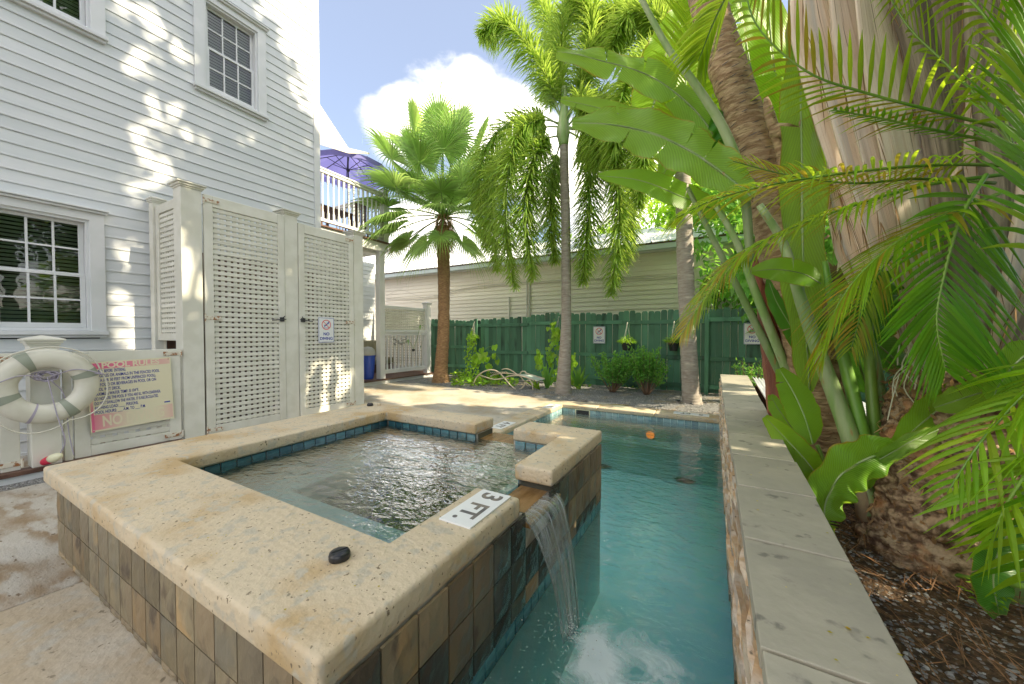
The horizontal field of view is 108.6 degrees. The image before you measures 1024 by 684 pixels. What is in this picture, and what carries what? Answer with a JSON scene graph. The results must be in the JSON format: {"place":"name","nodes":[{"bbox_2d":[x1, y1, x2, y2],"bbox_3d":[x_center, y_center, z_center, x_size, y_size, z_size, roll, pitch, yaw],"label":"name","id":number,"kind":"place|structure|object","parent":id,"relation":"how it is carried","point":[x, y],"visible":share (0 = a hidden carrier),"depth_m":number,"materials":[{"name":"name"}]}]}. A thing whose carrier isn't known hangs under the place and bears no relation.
{"place":"outdoors","nodes":[
{"label":"outdoors","id":0,"kind":"place"},
{"bbox_2d":[0,477,44,491],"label":"gravel strip","id":1,"kind":"object","parent":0,"point":[30,484],"depth_m":3.20,"materials":[{"name":"grey gravel"}]},
{"bbox_2d":[0,434,150,611],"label":"deck beside hot tub","id":2,"kind":"structure","parent":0,"point":[33,564],"depth_m":2.28,"materials":[{"name":"concrete"}]},
{"bbox_2d":[0,471,42,485],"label":"gate curb","id":3,"kind":"structure","parent":2,"relation":"on","point":[12,480],"depth_m":3.28,"materials":[{"name":"white paint"}]},
{"bbox_2d":[0,438,181,479],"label":"sill board","id":4,"kind":"object","parent":3,"relation":"on","point":[23,471],"visible":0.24,"depth_m":3.34,"materials":[{"name":"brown wood"}]},
{"bbox_2d":[17,335,72,467],"bbox_3d":[-4.367,0.538,3.457,0.250,1.207,0.288,1,1,29],"label":"gate post","id":5,"kind":"object","parent":4,"relation":"on","point":[40,446],"visible":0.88,"depth_m":3.40,"materials":[{"name":"beige paint"}]},
{"bbox_2d":[0,353,23,472],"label":"lattice gate","id":6,"kind":"structure","parent":5,"relation":"attached to","point":[11,460],"depth_m":3.25,"materials":[{"name":"beige paint"}]},
{"bbox_2d":[0,346,107,433],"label":"life ring","id":7,"kind":"object","parent":5,"relation":"hanging from","point":[15,406],"visible":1,"depth_m":3.30,"materials":[{"name":"plastic"}]},
{"bbox_2d":[0,369,104,454],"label":"throw line","id":8,"kind":"object","parent":7,"relation":"hanging from","point":[52,378],"visible":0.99,"depth_m":3.34,"materials":[{"name":"grey fabric"}]},
{"bbox_2d":[72,349,183,458],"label":"lattice gate","id":9,"kind":"structure","parent":5,"relation":"attached to","point":[83,441],"depth_m":3.91,"materials":[{"name":"beige paint"}]},
{"bbox_2d":[89,357,173,432],"bbox_3d":[-4.025,0.537,3.914,0.007,0.722,0.664,1,1,29],"label":"pool rules sign","id":10,"kind":"object","parent":9,"relation":"attached to","point":[140,391],"visible":0.88,"depth_m":3.91,"materials":[{"name":"beige"}]},
{"bbox_2d":[40,453,62,464],"bbox_3d":[-4.220,1.072,3.374,0.193,0.115,0.074,0,1,0],"label":"float","id":11,"kind":"object","parent":4,"relation":"on","point":[51,458],"visible":1,"depth_m":3.35,"materials":[{"name":"red"}]},
{"bbox_2d":[0,0,320,455],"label":"white house","id":12,"kind":"structure","parent":2,"relation":"on","point":[114,114],"depth_m":4.67,"materials":[{"name":"grey wood"}]},
{"bbox_2d":[0,189,109,337],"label":"window","id":13,"kind":"structure","parent":12,"relation":"in","point":[89,222],"depth_m":4.22,"materials":[{"name":"white paint"}]},
{"bbox_2d":[10,0,108,44],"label":"window","id":14,"kind":"structure","parent":12,"relation":"in","point":[91,22],"depth_m":4.35,"materials":[{"name":"white paint"}]},
{"bbox_2d":[193,0,269,121],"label":"window","id":15,"kind":"structure","parent":12,"relation":"in","point":[253,30],"depth_m":5.72,"materials":[{"name":"white paint"}]},
{"bbox_2d":[145,178,365,438],"bbox_3d":[-3.692,-0.374,5.645,1.165,3.147,2.592,1,1,29],"label":"lattice enclosure","id":16,"kind":"object","parent":2,"relation":"on","point":[212,315],"visible":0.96,"depth_m":4.97,"materials":[{"name":"beige paint"}]},
{"bbox_2d":[202,194,286,434],"bbox_3d":[-3.498,-0.337,4.886,0.081,2.935,0.958,1,1,29],"label":"door","id":17,"kind":"structure","parent":16,"relation":"in","point":[210,204],"depth_m":4.84,"materials":[{"name":"beige paint"}]},
{"bbox_2d":[318,317,333,342],"bbox_3d":[-2.948,-0.190,5.846,0.006,0.400,0.270,1,1,29],"label":"no diving sign","id":18,"kind":"object","parent":16,"relation":"attached to","point":[325,329],"visible":1,"depth_m":5.83,"materials":[{"name":"white plastic"}]},
{"bbox_2d":[297,223,355,415],"bbox_3d":[-2.930,-0.333,5.897,0.080,2.885,0.953,1,1,29],"label":"door","id":19,"kind":"structure","parent":16,"relation":"in","point":[304,232],"depth_m":5.85,"materials":[{"name":"beige paint"}]},
{"bbox_2d":[0,581,177,683],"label":"deck","id":20,"kind":"structure","parent":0,"point":[78,633],"depth_m":1.56,"materials":[{"name":"concrete"}]},
{"bbox_2d":[272,318,278,413],"bbox_3d":[-3.609,0.085,5.931,0.500,2.218,0.500,1,1,29],"label":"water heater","id":21,"kind":"object","parent":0,"point":[273,364],"visible":0.01,"depth_m":5.70,"materials":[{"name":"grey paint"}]},
{"bbox_2d":[364,340,392,372],"bbox_3d":[-4.723,0.458,11.154,0.850,0.990,2.200,1,1,29],"label":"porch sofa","id":22,"kind":"object","parent":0,"point":[370,343],"visible":0.07,"depth_m":11.77,"materials":[{"name":"wood"}]},
{"bbox_2d":[364,382,552,423],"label":"deck","id":23,"kind":"structure","parent":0,"point":[497,407],"depth_m":7.44,"materials":[{"name":"concrete"}]},
{"bbox_2d":[363,262,374,339],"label":"wing","id":24,"kind":"structure","parent":23,"relation":"on","point":[369,300],"depth_m":12.58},
{"bbox_2d":[320,106,369,153],"bbox_3d":[-4.205,-5.345,8.962,0.667,1.748,1.912,1,2,40],"label":"shade sail","id":25,"kind":"object","parent":24,"relation":"attached to","point":[330,137],"visible":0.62,"depth_m":8.72,"materials":[{"name":"beige fabric"}]},
{"bbox_2d":[320,166,433,386],"bbox_3d":[-4.854,-1.499,10.337,3.220,5.197,4.600,1,1,29],"label":"porch","id":26,"kind":"object","parent":23,"relation":"on","point":[390,323],"visible":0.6,"depth_m":9.85,"materials":[{"name":"white wood"}]},
{"bbox_2d":[321,204,352,226],"bbox_3d":[-4.895,-3.009,9.599,1.100,0.733,0.950,1,1,29],"label":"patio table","id":27,"kind":"object","parent":26,"relation":"on","point":[325,210],"visible":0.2,"depth_m":9.59,"materials":[{"name":"brown wood"}]},
{"bbox_2d":[320,149,385,229],"bbox_3d":[-4.539,-3.973,10.212,2.166,2.635,2.165,1,1,29],"label":"parasol","id":28,"kind":"object","parent":26,"relation":"on","point":[340,162],"visible":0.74,"depth_m":10.37,"materials":[{"name":"purple fabric"}]},
{"bbox_2d":[345,202,368,236],"bbox_3d":[-4.165,-3.144,9.869,0.445,0.994,0.440,1,1,29],"label":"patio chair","id":29,"kind":"object","parent":26,"relation":"on","point":[360,216],"visible":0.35,"depth_m":9.71,"materials":[{"name":"wood"}]},
{"bbox_2d":[364,347,375,378],"bbox_3d":[-3.842,0.551,9.814,0.430,0.860,0.430,1,1,29],"label":"recycling bin","id":30,"kind":"object","parent":26,"relation":"on","point":[369,358],"visible":0.73,"depth_m":9.68,"materials":[{"name":"blue plastic"}]},
{"bbox_2d":[388,336,407,344],"bbox_3d":[-3.174,-0.037,10.299,0.030,0.261,0.762,1,1,29],"label":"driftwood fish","id":31,"kind":"object","parent":26,"relation":"attached to","point":[400,343],"visible":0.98,"depth_m":10.36},
{"bbox_2d":[407,325,421,350],"bbox_3d":[-2.867,-0.114,10.754,0.156,0.779,0.745,1,1,29],"label":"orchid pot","id":32,"kind":"object","parent":26,"relation":"on","point":[420,326],"visible":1,"depth_m":10.78,"materials":[{"name":"green plant"}]},
{"bbox_2d":[102,426,902,675],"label":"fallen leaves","id":33,"kind":"object","parent":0,"point":[379,585],"visible":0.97,"depth_m":1.17,"materials":[{"name":"brown plant"}]},
{"bbox_2d":[320,366,700,532],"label":"ground","id":34,"kind":"structure","parent":0,"point":[397,524],"depth_m":2.91,"materials":[{"name":"gray gravel"}]},
{"bbox_2d":[43,402,601,683],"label":"hot tub","id":35,"kind":"object","parent":34,"relation":"on","point":[446,603],"visible":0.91,"depth_m":1.54,"materials":[{"name":"stone"}]},
{"bbox_2d":[328,546,350,563],"bbox_3d":[-0.631,0.775,1.348,0.074,0.032,0.074,1,1,29],"label":"return cap","id":36,"kind":"object","parent":35,"relation":"on","point":[339,555],"visible":1,"depth_m":1.33,"materials":[{"name":"black plastic"}]},
{"bbox_2d":[208,423,538,534],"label":"hot tub water","id":37,"kind":"structure","parent":35,"relation":"in","point":[385,435],"depth_m":2.67,"materials":[{"name":"liquid"}]},
{"bbox_2d":[439,489,510,528],"bbox_3d":[-0.163,0.778,1.737,0.170,0.010,0.350,1,1,29],"label":"depth marker","id":38,"kind":"object","parent":35,"relation":"on","point":[474,510],"visible":1,"depth_m":1.71,"materials":[{"name":"white"}]},
{"bbox_2d":[363,207,545,264],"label":"distant house","id":39,"kind":"structure","parent":34,"relation":"on","point":[459,226],"depth_m":23.70,"materials":[{"name":"white paint"}]},
{"bbox_2d":[571,220,611,238],"bbox_3d":[4.817,-2.777,19.397,6.402,7.492,5.457,1,1,29],"label":"leafy tree","id":40,"kind":"object","parent":34,"relation":"on","point":[602,228],"visible":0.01,"depth_m":18.98,"materials":[{"name":"green plant"}]},
{"bbox_2d":[483,408,733,683],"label":"pool shell","id":41,"kind":"object","parent":34,"relation":"in","point":[666,584],"visible":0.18,"depth_m":3.02,"materials":[{"name":"paint"}]},
{"bbox_2d":[493,400,719,433],"bbox_3d":[1.204,1.232,5.030,2.898,0.073,3.698,1,1,29],"label":"pool coping","id":42,"kind":"object","parent":41,"relation":"on","point":[531,415],"visible":0.71,"depth_m":6.15,"materials":[{"name":"beige stone"}]},
{"bbox_2d":[492,421,515,428],"bbox_3d":[-0.132,1.185,5.262,0.200,0.010,0.420,1,1,29],"label":"depth marker","id":43,"kind":"object","parent":42,"relation":"on","point":[503,424],"visible":0.94,"depth_m":5.27,"materials":[{"name":"white tile"}]},
{"bbox_2d":[542,404,559,408],"bbox_3d":[0.714,1.156,6.645,0.200,0.010,0.360,1,1,29],"label":"depth marker","id":44,"kind":"object","parent":42,"relation":"on","point":[552,406],"visible":1,"depth_m":6.59,"materials":[{"name":"white tile"}]},
{"bbox_2d":[673,411,708,416],"bbox_3d":[2.911,1.170,5.984,0.520,0.010,0.180,1,1,29],"label":"depth marker","id":45,"kind":"object","parent":42,"relation":"on","point":[692,414],"visible":1,"depth_m":5.95,"materials":[{"name":"white tile"}]},
{"bbox_2d":[508,408,719,434],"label":"pool waterline tiles","id":46,"kind":"object","parent":41,"relation":"attached to","point":[695,423],"visible":0.59,"depth_m":6.16,"materials":[{"name":"tile"}]},
{"bbox_2d":[575,409,589,413],"bbox_3d":[1.284,1.273,6.703,0.280,0.080,0.016,1,1,29],"label":"pool skimmer","id":47,"kind":"object","parent":46,"relation":"attached to","point":[583,411],"visible":0.88,"depth_m":6.71,"materials":[{"name":"black plastic"}]},
{"bbox_2d":[539,411,725,567],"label":"pool water","id":48,"kind":"structure","parent":41,"relation":"in","point":[566,419],"depth_m":4.99,"materials":[{"name":"teal liquid"}]},
{"bbox_2d":[525,492,579,643],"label":"waterfall","id":49,"kind":"structure","parent":48,"relation":"on","point":[543,502],"depth_m":1.92,"materials":[{"name":"liquid"}]},
{"bbox_2d":[535,590,622,673],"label":"splash drops","id":50,"kind":"object","parent":48,"relation":"on","point":[572,628],"visible":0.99,"depth_m":1.75,"materials":[{"name":"white liquid"}]},
{"bbox_2d":[490,579,693,680],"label":"bubbles","id":51,"kind":"object","parent":48,"relation":"on","point":[582,645],"visible":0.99,"depth_m":1.67,"materials":[{"name":"white liquid"}]},
{"bbox_2d":[570,627,673,683],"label":"foam","id":52,"kind":"object","parent":48,"relation":"on","point":[588,667],"visible":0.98,"depth_m":1.61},
{"bbox_2d":[674,478,695,481],"bbox_3d":[2.627,2.040,5.583,0.381,0.028,0.381,1,1,29],"label":"drain cover","id":53,"kind":"object","parent":41,"relation":"on","point":[684,480],"visible":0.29,"depth_m":5.45,"materials":[{"name":"black plastic"}]},
{"bbox_2d":[375,222,847,383],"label":"neighbour building","id":54,"kind":"structure","parent":34,"relation":"on","point":[650,284],"depth_m":11.90,"materials":[{"name":"beige paint"}]},
{"bbox_2d":[634,186,725,229],"bbox_3d":[6.804,-2.751,15.488,5.286,7.606,5.868,1,1,29],"label":"leafy tree","id":55,"kind":"object","parent":34,"relation":"on","point":[651,208],"visible":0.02,"depth_m":14.07,"materials":[{"name":"green plant"}]},
{"bbox_2d":[638,178,740,244],"bbox_3d":[6.773,-2.326,12.652,5.017,6.881,5.266,0,1,-8],"label":"leafy tree","id":56,"kind":"object","parent":34,"relation":"on","point":[663,209],"visible":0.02,"depth_m":12.23,"materials":[{"name":"green plant"}]},
{"bbox_2d":[654,57,785,235],"bbox_3d":[7.538,-3.438,11.208,6.223,9.159,6.722,0,1,-7],"label":"leafy tree","id":57,"kind":"object","parent":34,"relation":"on","point":[671,216],"depth_m":10.42,"materials":[{"name":"green plant"}]},
{"bbox_2d":[673,188,851,333],"bbox_3d":[6.235,-1.736,7.511,5.473,5.927,5.608,1,1,29],"label":"leafy tree","id":58,"kind":"object","parent":34,"relation":"on","point":[828,246],"visible":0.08,"depth_m":8.04,"materials":[{"name":"green plant"}]},
{"bbox_2d":[718,374,916,683],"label":"stone wall","id":59,"kind":"structure","parent":34,"relation":"on","point":[795,596],"depth_m":1.05,"materials":[{"name":"brown stone"}]},
{"bbox_2d":[319,0,787,261],"label":"sky","id":60,"kind":"structure","parent":0,"point":[373,54],"materials":[{"name":"blue"}]},
{"bbox_2d":[395,375,719,414],"bbox_3d":[1.862,1.143,8.443,13.000,0.054,2.900,1,1,29],"label":"gravel bed","id":61,"kind":"object","parent":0,"point":[707,397],"visible":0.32,"depth_m":8.03,"materials":[{"name":"grey gravel"}]},
{"bbox_2d":[345,82,511,382],"bbox_3d":[-2.049,-2.881,9.834,4.534,8.143,4.019,1,1,29],"label":"fan palm","id":62,"kind":"object","parent":61,"relation":"on","point":[437,129],"visible":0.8,"depth_m":9.44,"materials":[{"name":"green plant"}]},
{"bbox_2d":[463,328,479,384],"bbox_3d":[-1.026,0.416,9.715,0.551,1.575,0.277,0,1,3],"label":"climbing vine","id":63,"kind":"object","parent":61,"relation":"on","point":[472,358],"visible":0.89,"depth_m":9.73,"materials":[{"name":"green plant"}]},
{"bbox_2d":[473,344,499,372],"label":"climbing vine","id":64,"kind":"object","parent":63,"relation":"attached to","point":[481,357],"visible":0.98,"depth_m":9.63,"materials":[{"name":"green plant"}]},
{"bbox_2d":[450,369,518,386],"bbox_3d":[-0.805,0.973,10.262,2.022,0.276,2.356,0,1,-4],"label":"ground cover","id":65,"kind":"object","parent":61,"relation":"on","point":[484,382],"visible":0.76,"depth_m":9.77,"materials":[{"name":"green plant"}]},
{"bbox_2d":[473,368,544,389],"bbox_3d":[-0.061,0.919,9.232,1.926,0.483,0.532,1,1,29],"label":"driftwood","id":66,"kind":"object","parent":61,"relation":"on","point":[528,376],"visible":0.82,"depth_m":9.08,"materials":[{"name":"beige wood"}]},
{"bbox_2d":[525,380,539,389],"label":"strap leaf plant","id":67,"kind":"object","parent":61,"relation":"on","point":[535,385],"visible":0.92,"depth_m":8.61,"materials":[{"name":"green plant"}]},
{"bbox_2d":[541,364,556,388],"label":"strap leaf plant","id":68,"kind":"object","parent":61,"relation":"on","point":[547,376],"visible":0.98,"depth_m":8.80,"materials":[{"name":"green plant"}]},
{"bbox_2d":[534,318,577,385],"bbox_3d":[1.066,0.273,8.997,1.054,1.708,0.322,0,1,-2],"label":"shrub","id":69,"kind":"object","parent":61,"relation":"on","point":[555,336],"visible":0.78,"depth_m":9.02,"materials":[{"name":"green plant"}]},
{"bbox_2d":[460,0,657,394],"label":"foxtail palm","id":70,"kind":"object","parent":61,"relation":"on","point":[530,140],"visible":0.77,"depth_m":7.91,"materials":[{"name":"green plant"}]},
{"bbox_2d":[571,366,588,388],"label":"strap leaf plant","id":71,"kind":"object","parent":61,"relation":"on","point":[578,377],"visible":0.77,"depth_m":8.81,"materials":[{"name":"green plant"}]},
{"bbox_2d":[587,401,622,404],"bbox_3d":[1.750,1.194,6.970,0.650,0.056,0.220,1,1,29],"label":"deck pad","id":72,"kind":"object","parent":61,"relation":"on","point":[602,403],"visible":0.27,"depth_m":6.98,"materials":[{"name":"concrete"}]},
{"bbox_2d":[573,381,638,389],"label":"ground cover","id":73,"kind":"object","parent":61,"relation":"on","point":[577,387],"visible":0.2,"depth_m":8.76,"materials":[{"name":"green plant"}]},
{"bbox_2d":[587,350,633,391],"bbox_3d":[2.234,0.659,8.265,1.123,0.982,0.690,1,1,29],"label":"shrub","id":74,"kind":"object","parent":61,"relation":"on","point":[618,372],"visible":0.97,"depth_m":8.13,"materials":[{"name":"green plant"}]},
{"bbox_2d":[577,0,702,404],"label":"foxtail palm","id":75,"kind":"object","parent":61,"relation":"on","point":[630,22],"visible":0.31,"depth_m":6.90,"materials":[{"name":"green plant"}]},
{"bbox_2d":[627,344,670,394],"bbox_3d":[2.922,0.600,7.921,0.881,1.114,0.584,0,1,15],"label":"shrub","id":76,"kind":"object","parent":61,"relation":"on","point":[647,369],"visible":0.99,"depth_m":7.84,"materials":[{"name":"green plant"}]},
{"bbox_2d":[420,306,894,402],"bbox_3d":[2.723,0.167,8.935,13.200,1.926,0.118,1,1,29],"label":"green fence","id":77,"kind":"object","parent":61,"relation":"on","point":[518,341],"visible":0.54,"depth_m":9.16,"materials":[{"name":"paint"}]},
{"bbox_2d":[593,326,604,342],"bbox_3d":[2.167,-0.175,9.164,0.300,0.420,0.006,1,1,29],"label":"no diving sign","id":78,"kind":"object","parent":77,"relation":"attached to","point":[598,334],"visible":1,"depth_m":9.16,"materials":[{"name":"white plastic"}]},
{"bbox_2d":[616,322,637,350],"bbox_3d":[2.711,-0.137,8.728,0.548,0.676,0.535,1,1,29],"label":"hanging pot","id":79,"kind":"object","parent":77,"relation":"hanging from","point":[624,346],"visible":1,"depth_m":8.68,"materials":[{"name":"black plastic"}]},
{"bbox_2d":[663,321,679,350],"bbox_3d":[3.613,-0.138,8.238,0.512,0.676,0.512,0,1,15],"label":"hanging pot","id":80,"kind":"object","parent":77,"relation":"hanging from","point":[674,347],"visible":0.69,"depth_m":8.18,"materials":[{"name":"black plastic"}]},
{"bbox_2d":[744,323,759,343],"bbox_3d":[4.957,-0.172,7.596,0.300,0.440,0.006,1,1,29],"label":"no diving sign","id":81,"kind":"object","parent":77,"relation":"attached to","point":[751,337],"visible":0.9,"depth_m":7.62,"materials":[{"name":"white plastic"}]},
{"bbox_2d":[730,357,763,385],"bbox_3d":[4.465,0.723,6.902,0.512,0.908,0.632,-1,1,-32],"label":"shrub","id":82,"kind":"object","parent":61,"relation":"on","point":[750,374],"visible":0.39,"depth_m":6.87,"materials":[{"name":"green plant"}]},
{"bbox_2d":[830,503,1023,683],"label":"planting bed","id":83,"kind":"object","parent":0,"point":[986,625],"visible":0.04,"depth_m":1.50,"materials":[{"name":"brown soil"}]},
{"bbox_2d":[688,0,845,479],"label":"leaning palm","id":84,"kind":"object","parent":83,"relation":"on","point":[755,130],"visible":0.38,"depth_m":2.82,"materials":[{"name":"brown plant"}]},
{"bbox_2d":[752,248,781,415],"bbox_3d":[2.196,0.128,3.041,0.458,1.783,0.246,-1,1,-27],"label":"sheathed stem","id":85,"kind":"object","parent":84,"relation":"attached to","point":[770,379],"visible":0.19,"depth_m":3.02,"materials":[{"name":"plant"}]},
{"bbox_2d":[556,0,1023,618],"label":"bird of paradise","id":86,"kind":"object","parent":83,"relation":"on","point":[692,134],"visible":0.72,"depth_m":2.50,"materials":[{"name":"green plant"}]},
{"bbox_2d":[752,377,865,412],"bbox_3d":[3.598,0.904,4.422,1.020,0.643,2.800,1,1,29],"label":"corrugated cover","id":87,"kind":"object","parent":83,"relation":"on","point":[760,387],"visible":0.05,"depth_m":5.56,"materials":[{"name":"white metal"}]},
{"bbox_2d":[646,0,1023,605],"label":"areca palm","id":88,"kind":"object","parent":83,"relation":"on","point":[964,339],"visible":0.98,"depth_m":1.59,"materials":[{"name":"green plant"}]},
{"bbox_2d":[785,0,1023,603],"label":"travellers palm","id":89,"kind":"object","parent":83,"relation":"on","point":[894,524],"visible":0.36,"depth_m":2.13,"materials":[{"name":"beige plant"}]},
{"bbox_2d":[830,507,1023,683],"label":"fallen needles","id":90,"kind":"object","parent":83,"relation":"on","point":[949,627],"visible":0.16,"depth_m":1.49,"materials":[{"name":"brown plant"}]},
{"bbox_2d":[956,577,1017,610],"bbox_3d":[1.989,1.060,1.539,0.154,0.115,0.148,0,1,-14],"label":"seedling","id":91,"kind":"object","parent":83,"relation":"on","point":[1003,598],"visible":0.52,"depth_m":1.49,"materials":[{"name":"green plant"}]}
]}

